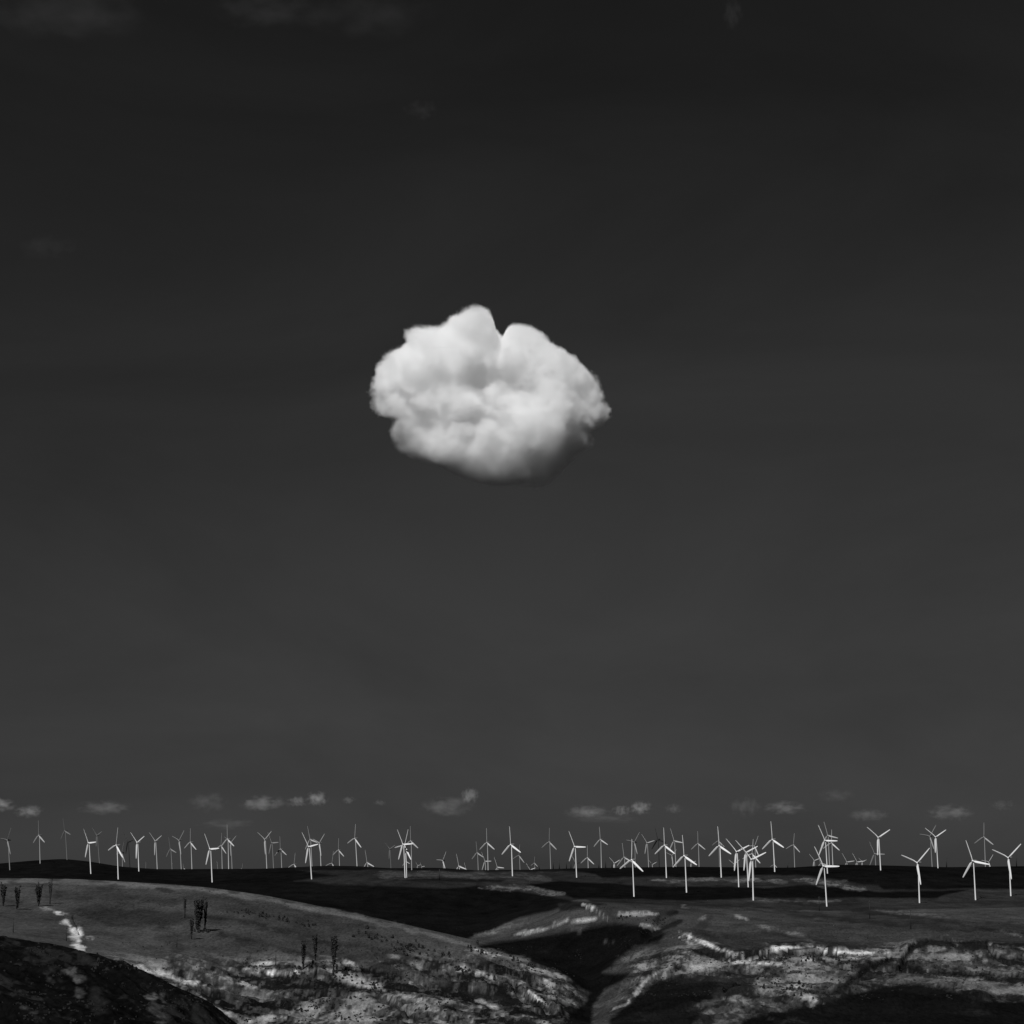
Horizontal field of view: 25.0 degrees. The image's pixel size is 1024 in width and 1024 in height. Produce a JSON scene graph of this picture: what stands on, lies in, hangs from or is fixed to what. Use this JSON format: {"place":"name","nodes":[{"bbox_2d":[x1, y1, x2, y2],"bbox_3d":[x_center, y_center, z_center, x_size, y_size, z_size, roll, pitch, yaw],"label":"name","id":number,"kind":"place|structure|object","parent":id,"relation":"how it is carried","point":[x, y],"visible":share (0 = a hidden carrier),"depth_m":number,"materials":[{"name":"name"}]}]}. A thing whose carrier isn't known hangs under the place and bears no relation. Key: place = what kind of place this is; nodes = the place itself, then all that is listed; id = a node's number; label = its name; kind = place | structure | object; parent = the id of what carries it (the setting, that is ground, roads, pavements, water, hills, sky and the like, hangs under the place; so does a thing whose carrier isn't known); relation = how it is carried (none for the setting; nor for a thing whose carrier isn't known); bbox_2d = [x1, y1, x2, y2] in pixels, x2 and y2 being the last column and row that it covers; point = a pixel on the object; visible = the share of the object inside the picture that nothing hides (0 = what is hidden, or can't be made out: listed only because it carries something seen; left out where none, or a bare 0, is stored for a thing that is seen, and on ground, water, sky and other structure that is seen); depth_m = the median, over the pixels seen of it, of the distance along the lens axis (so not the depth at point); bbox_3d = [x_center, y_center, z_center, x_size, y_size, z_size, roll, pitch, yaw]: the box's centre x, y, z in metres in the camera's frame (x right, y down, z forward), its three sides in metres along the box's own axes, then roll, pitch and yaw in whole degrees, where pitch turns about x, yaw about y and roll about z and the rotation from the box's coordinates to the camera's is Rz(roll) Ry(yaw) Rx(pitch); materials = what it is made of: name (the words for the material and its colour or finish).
{"place":"outdoors","nodes":[
{"label":"outdoors","id":0,"kind":"place"},
{"bbox_2d":[0,859,1023,1023],"bbox_3d":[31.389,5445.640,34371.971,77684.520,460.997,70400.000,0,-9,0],"label":"hills","id":1,"kind":"structure","parent":0,"point":[533,916],"depth_m":2262.78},
{"bbox_2d":[0,882,6,905],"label":"tall tree","id":2,"kind":"object","parent":1,"relation":"on","point":[3,893],"visible":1,"depth_m":2239.37,"materials":[{"name":"black plant"}]},
{"bbox_2d":[0,829,10,869],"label":"wind turbine","id":3,"kind":"object","parent":1,"relation":"on","point":[8,840],"visible":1,"depth_m":6004.83,"materials":[{"name":"paint"}]},
{"bbox_2d":[14,885,20,908],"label":"tall tree","id":4,"kind":"object","parent":1,"relation":"on","point":[17,893],"visible":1,"depth_m":2212.56,"materials":[{"name":"black plant"}]},
{"bbox_2d":[35,882,42,905],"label":"tall tree","id":5,"kind":"object","parent":1,"relation":"on","point":[38,893],"visible":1,"depth_m":2270.83,"materials":[{"name":"black plant"}]},
{"bbox_2d":[33,825,44,862],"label":"wind turbine","id":6,"kind":"object","parent":1,"relation":"on","point":[39,841],"visible":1,"depth_m":6320.94,"materials":[{"name":"paint"}]},
{"bbox_2d":[48,879,52,903],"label":"tall tree","id":7,"kind":"object","parent":1,"relation":"on","point":[50,885],"visible":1,"depth_m":2302.24,"materials":[{"name":"black plant"}]},
{"bbox_2d":[61,822,70,856],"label":"wind turbine","id":8,"kind":"object","parent":1,"relation":"on","point":[65,831],"visible":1,"depth_m":6519.89,"materials":[{"name":"paint"}]},
{"bbox_2d":[84,831,95,873],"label":"wind turbine","id":9,"kind":"object","parent":1,"relation":"on","point":[89,843],"visible":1,"depth_m":5878.18,"materials":[{"name":"paint"}]},
{"bbox_2d":[92,828,100,862],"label":"wind turbine","id":10,"kind":"object","parent":1,"relation":"on","point":[97,835],"visible":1,"depth_m":6583.78,"materials":[{"name":"paint"}]},
{"bbox_2d":[108,830,122,878],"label":"wind turbine","id":11,"kind":"object","parent":1,"relation":"on","point":[116,845],"visible":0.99,"depth_m":5314.30,"materials":[{"name":"paint"}]},
{"bbox_2d":[124,834,133,866],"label":"wind turbine","id":12,"kind":"object","parent":1,"relation":"on","point":[128,848],"visible":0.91,"depth_m":7448.40,"materials":[{"name":"paint"}]},
{"bbox_2d":[130,832,142,870],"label":"wind turbine","id":13,"kind":"object","parent":1,"relation":"on","point":[138,851],"visible":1,"depth_m":6214.71,"materials":[{"name":"paint"}]},
{"bbox_2d":[150,834,161,868],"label":"wind turbine","id":14,"kind":"object","parent":1,"relation":"on","point":[156,848],"visible":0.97,"depth_m":6679.63,"materials":[{"name":"paint"}]},
{"bbox_2d":[166,837,175,864],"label":"wind turbine","id":15,"kind":"object","parent":1,"relation":"on","point":[171,854],"visible":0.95,"depth_m":7905.42,"materials":[{"name":"paint"}]},
{"bbox_2d":[172,831,183,868],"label":"wind turbine","id":16,"kind":"object","parent":1,"relation":"on","point":[179,848],"visible":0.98,"depth_m":6675.08,"materials":[{"name":"paint"}]},
{"bbox_2d":[183,893,186,917],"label":"tall tree","id":17,"kind":"object","parent":1,"relation":"on","point":[184,903],"visible":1,"depth_m":2252.48,"materials":[{"name":"black plant"}]},
{"bbox_2d":[184,840,195,867],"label":"wind turbine","id":18,"kind":"object","parent":1,"relation":"on","point":[191,850],"visible":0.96,"depth_m":6872.39,"materials":[{"name":"paint"}]},
{"bbox_2d":[189,917,193,938],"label":"tall tree","id":19,"kind":"object","parent":1,"relation":"on","point":[191,922],"visible":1,"depth_m":2087.22,"materials":[{"name":"black plant"}]},
{"bbox_2d":[194,899,203,930],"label":"tall tree","id":20,"kind":"object","parent":1,"relation":"on","point":[199,909],"visible":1,"depth_m":2153.91,"materials":[{"name":"black plant"}]},
{"bbox_2d":[203,896,207,926],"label":"tall tree","id":21,"kind":"object","parent":1,"relation":"on","point":[205,907],"visible":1,"depth_m":2167.39,"materials":[{"name":"black plant"}]},
{"bbox_2d":[205,836,218,881],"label":"wind turbine","id":22,"kind":"object","parent":1,"relation":"on","point":[210,849],"visible":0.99,"depth_m":5437.12,"materials":[{"name":"paint"}]},
{"bbox_2d":[221,837,233,868],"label":"wind turbine","id":23,"kind":"object","parent":1,"relation":"on","point":[228,839],"visible":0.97,"depth_m":6677.88,"materials":[{"name":"paint"}]},
{"bbox_2d":[226,836,235,868],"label":"wind turbine","id":24,"kind":"object","parent":1,"relation":"on","point":[231,850],"visible":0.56,"depth_m":7147.70,"materials":[{"name":"paint"}]},
{"bbox_2d":[257,832,270,868],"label":"wind turbine","id":25,"kind":"object","parent":1,"relation":"on","point":[265,839],"visible":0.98,"depth_m":6677.39,"materials":[{"name":"paint"}]},
{"bbox_2d":[269,839,277,867],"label":"wind turbine","id":26,"kind":"object","parent":1,"relation":"on","point":[272,850],"visible":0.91,"depth_m":7447.19,"materials":[{"name":"paint"}]},
{"bbox_2d":[275,848,285,867],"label":"wind turbine","id":27,"kind":"object","parent":1,"relation":"on","point":[281,855],"visible":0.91,"depth_m":7442.19,"materials":[{"name":"paint"}]},
{"bbox_2d":[301,940,306,968],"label":"tall tree","id":28,"kind":"object","parent":1,"relation":"on","point":[303,950],"visible":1,"depth_m":1949.38,"materials":[{"name":"black plant"}]},
{"bbox_2d":[302,833,317,878],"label":"wind turbine","id":29,"kind":"object","parent":1,"relation":"on","point":[308,848],"visible":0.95,"depth_m":5599.77,"materials":[{"name":"paint"}]},
{"bbox_2d":[305,826,317,863],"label":"wind turbine","id":30,"kind":"object","parent":1,"relation":"on","point":[311,848],"visible":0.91,"depth_m":6874.61,"materials":[{"name":"paint"}]},
{"bbox_2d":[311,933,319,959],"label":"tall tree","id":31,"kind":"object","parent":1,"relation":"on","point":[315,939],"visible":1,"depth_m":2003.46,"materials":[{"name":"black plant"}]},
{"bbox_2d":[313,835,323,864],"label":"wind turbine","id":32,"kind":"object","parent":1,"relation":"on","point":[319,848],"visible":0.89,"depth_m":7145.80,"materials":[{"name":"paint"}]},
{"bbox_2d":[330,935,338,968],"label":"tall tree","id":33,"kind":"object","parent":1,"relation":"on","point":[334,940],"visible":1,"depth_m":1950.74,"materials":[{"name":"black plant"}]},
{"bbox_2d":[333,839,343,865],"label":"wind turbine","id":34,"kind":"object","parent":1,"relation":"on","point":[339,851],"visible":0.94,"depth_m":8121.86,"materials":[{"name":"paint"}]},
{"bbox_2d":[347,824,360,865],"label":"wind turbine","id":35,"kind":"object","parent":1,"relation":"on","point":[356,841],"visible":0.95,"depth_m":6677.45,"materials":[{"name":"paint"}]},
{"bbox_2d":[395,831,410,877],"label":"wind turbine","id":36,"kind":"object","parent":1,"relation":"on","point":[406,850],"visible":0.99,"depth_m":5436.70,"materials":[{"name":"paint"}]},
{"bbox_2d":[397,830,412,877],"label":"wind turbine","id":37,"kind":"object","parent":1,"relation":"on","point":[403,844],"visible":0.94,"depth_m":5425.93,"materials":[{"name":"paint"}]},
{"bbox_2d":[403,831,417,869],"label":"wind turbine","id":38,"kind":"object","parent":1,"relation":"on","point":[411,848],"visible":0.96,"depth_m":6215.91,"materials":[{"name":"paint"}]},
{"bbox_2d":[479,828,494,869],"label":"wind turbine","id":39,"kind":"object","parent":1,"relation":"on","point":[487,846],"visible":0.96,"depth_m":6679.20,"materials":[{"name":"paint"}]},
{"bbox_2d":[502,826,520,875],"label":"wind turbine","id":40,"kind":"object","parent":1,"relation":"on","point":[512,846],"visible":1,"depth_m":5774.98,"materials":[{"name":"paint"}]},
{"bbox_2d":[0,886,1023,1023],"bbox_3d":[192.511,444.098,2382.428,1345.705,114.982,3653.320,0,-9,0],"label":"scrub","id":41,"kind":"object","parent":1,"relation":"on","point":[184,1018],"visible":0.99,"depth_m":1762.45,"materials":[{"name":"grey plant"}]},
{"bbox_2d":[542,829,556,868],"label":"wind turbine","id":42,"kind":"object","parent":1,"relation":"on","point":[550,852],"visible":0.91,"depth_m":6870.81,"materials":[{"name":"paint"}]},
{"bbox_2d":[569,833,584,877],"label":"wind turbine","id":43,"kind":"object","parent":1,"relation":"on","point":[575,854],"visible":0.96,"depth_m":5876.51,"materials":[{"name":"paint"}]},
{"bbox_2d":[580,851,593,867],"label":"wind turbine","id":44,"kind":"object","parent":1,"relation":"on","point":[588,859],"visible":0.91,"depth_m":7923.92,"materials":[{"name":"paint"}]},
{"bbox_2d":[594,828,607,867],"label":"wind turbine","id":45,"kind":"object","parent":1,"relation":"on","point":[595,845],"visible":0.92,"depth_m":7444.13,"materials":[{"name":"paint"}]},
{"bbox_2d":[617,845,631,865],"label":"wind turbine","id":46,"kind":"object","parent":1,"relation":"on","point":[625,857],"visible":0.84,"depth_m":7516.01,"materials":[{"name":"paint"}]},
{"bbox_2d":[620,845,642,896],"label":"wind turbine","id":47,"kind":"object","parent":1,"relation":"on","point":[633,862],"visible":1,"depth_m":4909.13,"materials":[{"name":"paint"}]},
{"bbox_2d":[626,834,638,866],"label":"wind turbine","id":48,"kind":"object","parent":1,"relation":"on","point":[634,845],"visible":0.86,"depth_m":7443.73,"materials":[{"name":"paint"}]},
{"bbox_2d":[642,835,653,866],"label":"wind turbine","id":49,"kind":"object","parent":1,"relation":"on","point":[647,848],"visible":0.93,"depth_m":8125.61,"materials":[{"name":"paint"}]},
{"bbox_2d":[652,828,665,866],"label":"wind turbine","id":50,"kind":"object","parent":1,"relation":"on","point":[658,845],"visible":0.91,"depth_m":7151.81,"materials":[{"name":"paint"}]},
{"bbox_2d":[655,828,674,877],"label":"wind turbine","id":51,"kind":"object","parent":1,"relation":"on","point":[661,847],"visible":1,"depth_m":5699.51,"materials":[{"name":"paint"}]},
{"bbox_2d":[670,829,682,862],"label":"wind turbine","id":52,"kind":"object","parent":1,"relation":"on","point":[674,841],"visible":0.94,"depth_m":7152.62,"materials":[{"name":"paint"}]},
{"bbox_2d":[673,835,696,892],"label":"wind turbine","id":53,"kind":"object","parent":1,"relation":"on","point":[680,859],"visible":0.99,"depth_m":4957.41,"materials":[{"name":"paint"}]},
{"bbox_2d":[691,843,704,866],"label":"wind turbine","id":54,"kind":"object","parent":1,"relation":"on","point":[698,848],"visible":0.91,"depth_m":7770.90,"materials":[{"name":"paint"}]},
{"bbox_2d":[709,826,730,877],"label":"wind turbine","id":55,"kind":"object","parent":1,"relation":"on","point":[722,848],"visible":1,"depth_m":5755.57,"materials":[{"name":"paint"}]},
{"bbox_2d":[726,839,748,886],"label":"wind turbine","id":56,"kind":"object","parent":1,"relation":"on","point":[736,855],"visible":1,"depth_m":5202.20,"materials":[{"name":"paint"}]},
{"bbox_2d":[735,840,757,886],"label":"wind turbine","id":57,"kind":"object","parent":1,"relation":"on","point":[745,857],"visible":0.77,"depth_m":5165.42,"materials":[{"name":"paint"}]},
{"bbox_2d":[743,845,759,880],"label":"wind turbine","id":58,"kind":"object","parent":1,"relation":"on","point":[756,859],"visible":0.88,"depth_m":5462.76,"materials":[{"name":"paint"}]},
{"bbox_2d":[739,844,765,899],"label":"wind turbine","id":59,"kind":"object","parent":1,"relation":"on","point":[751,859],"visible":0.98,"depth_m":4497.75,"materials":[{"name":"paint"}]},
{"bbox_2d":[748,837,758,866],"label":"wind turbine","id":60,"kind":"object","parent":1,"relation":"on","point":[755,851],"visible":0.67,"depth_m":8118.71,"materials":[{"name":"paint"}]},
{"bbox_2d":[762,826,783,871],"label":"wind turbine","id":61,"kind":"object","parent":1,"relation":"on","point":[774,841],"visible":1,"depth_m":5807.26,"materials":[{"name":"paint"}]},
{"bbox_2d":[786,840,799,866],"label":"wind turbine","id":62,"kind":"object","parent":1,"relation":"on","point":[794,854],"visible":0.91,"depth_m":8121.26,"materials":[{"name":"paint"}]},
{"bbox_2d":[814,846,838,906],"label":"wind turbine","id":63,"kind":"object","parent":1,"relation":"on","point":[821,869],"visible":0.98,"depth_m":4423.05,"materials":[{"name":"paint"}]},
{"bbox_2d":[818,825,836,873],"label":"wind turbine","id":64,"kind":"object","parent":1,"relation":"on","point":[825,841],"visible":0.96,"depth_m":5544.15,"materials":[{"name":"paint"}]},
{"bbox_2d":[821,823,836,864],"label":"wind turbine","id":65,"kind":"object","parent":1,"relation":"on","point":[828,842],"visible":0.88,"depth_m":6680.12,"materials":[{"name":"paint"}]},
{"bbox_2d":[823,830,839,864],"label":"wind turbine","id":66,"kind":"object","parent":1,"relation":"on","point":[832,849],"visible":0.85,"depth_m":7147.88,"materials":[{"name":"paint"}]},
{"bbox_2d":[869,842,883,864],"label":"wind turbine","id":67,"kind":"object","parent":1,"relation":"on","point":[873,856],"visible":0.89,"depth_m":6873.17,"materials":[{"name":"paint"}]},
{"bbox_2d":[867,827,888,869],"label":"wind turbine","id":68,"kind":"object","parent":1,"relation":"on","point":[878,844],"visible":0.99,"depth_m":5669.97,"materials":[{"name":"paint"}]},
{"bbox_2d":[901,849,928,902],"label":"wind turbine","id":69,"kind":"object","parent":1,"relation":"on","point":[918,871],"visible":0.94,"depth_m":4485.15,"materials":[{"name":"paint"}]},
{"bbox_2d":[920,827,934,866],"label":"wind turbine","id":70,"kind":"object","parent":1,"relation":"on","point":[930,836],"visible":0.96,"depth_m":6872.76,"materials":[{"name":"paint"}]},
{"bbox_2d":[925,828,945,867],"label":"wind turbine","id":71,"kind":"object","parent":1,"relation":"on","point":[935,841],"visible":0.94,"depth_m":6019.29,"materials":[{"name":"paint"}]},
{"bbox_2d":[963,842,988,899],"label":"wind turbine","id":72,"kind":"object","parent":1,"relation":"on","point":[970,864],"visible":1,"depth_m":4659.36,"materials":[{"name":"paint"}]},
{"bbox_2d":[974,836,992,866],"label":"wind turbine","id":73,"kind":"object","parent":1,"relation":"on","point":[984,837],"visible":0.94,"depth_m":6680.22,"materials":[{"name":"paint"}]},
{"bbox_2d":[992,844,1020,895],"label":"wind turbine","id":74,"kind":"object","parent":1,"relation":"on","point":[1010,875],"visible":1,"depth_m":4741.44,"materials":[{"name":"paint"}]},
{"bbox_2d":[0,0,1023,869],"label":"sky","id":75,"kind":"structure","parent":0,"point":[443,422],"materials":[{"name":"grey"}]}
]}

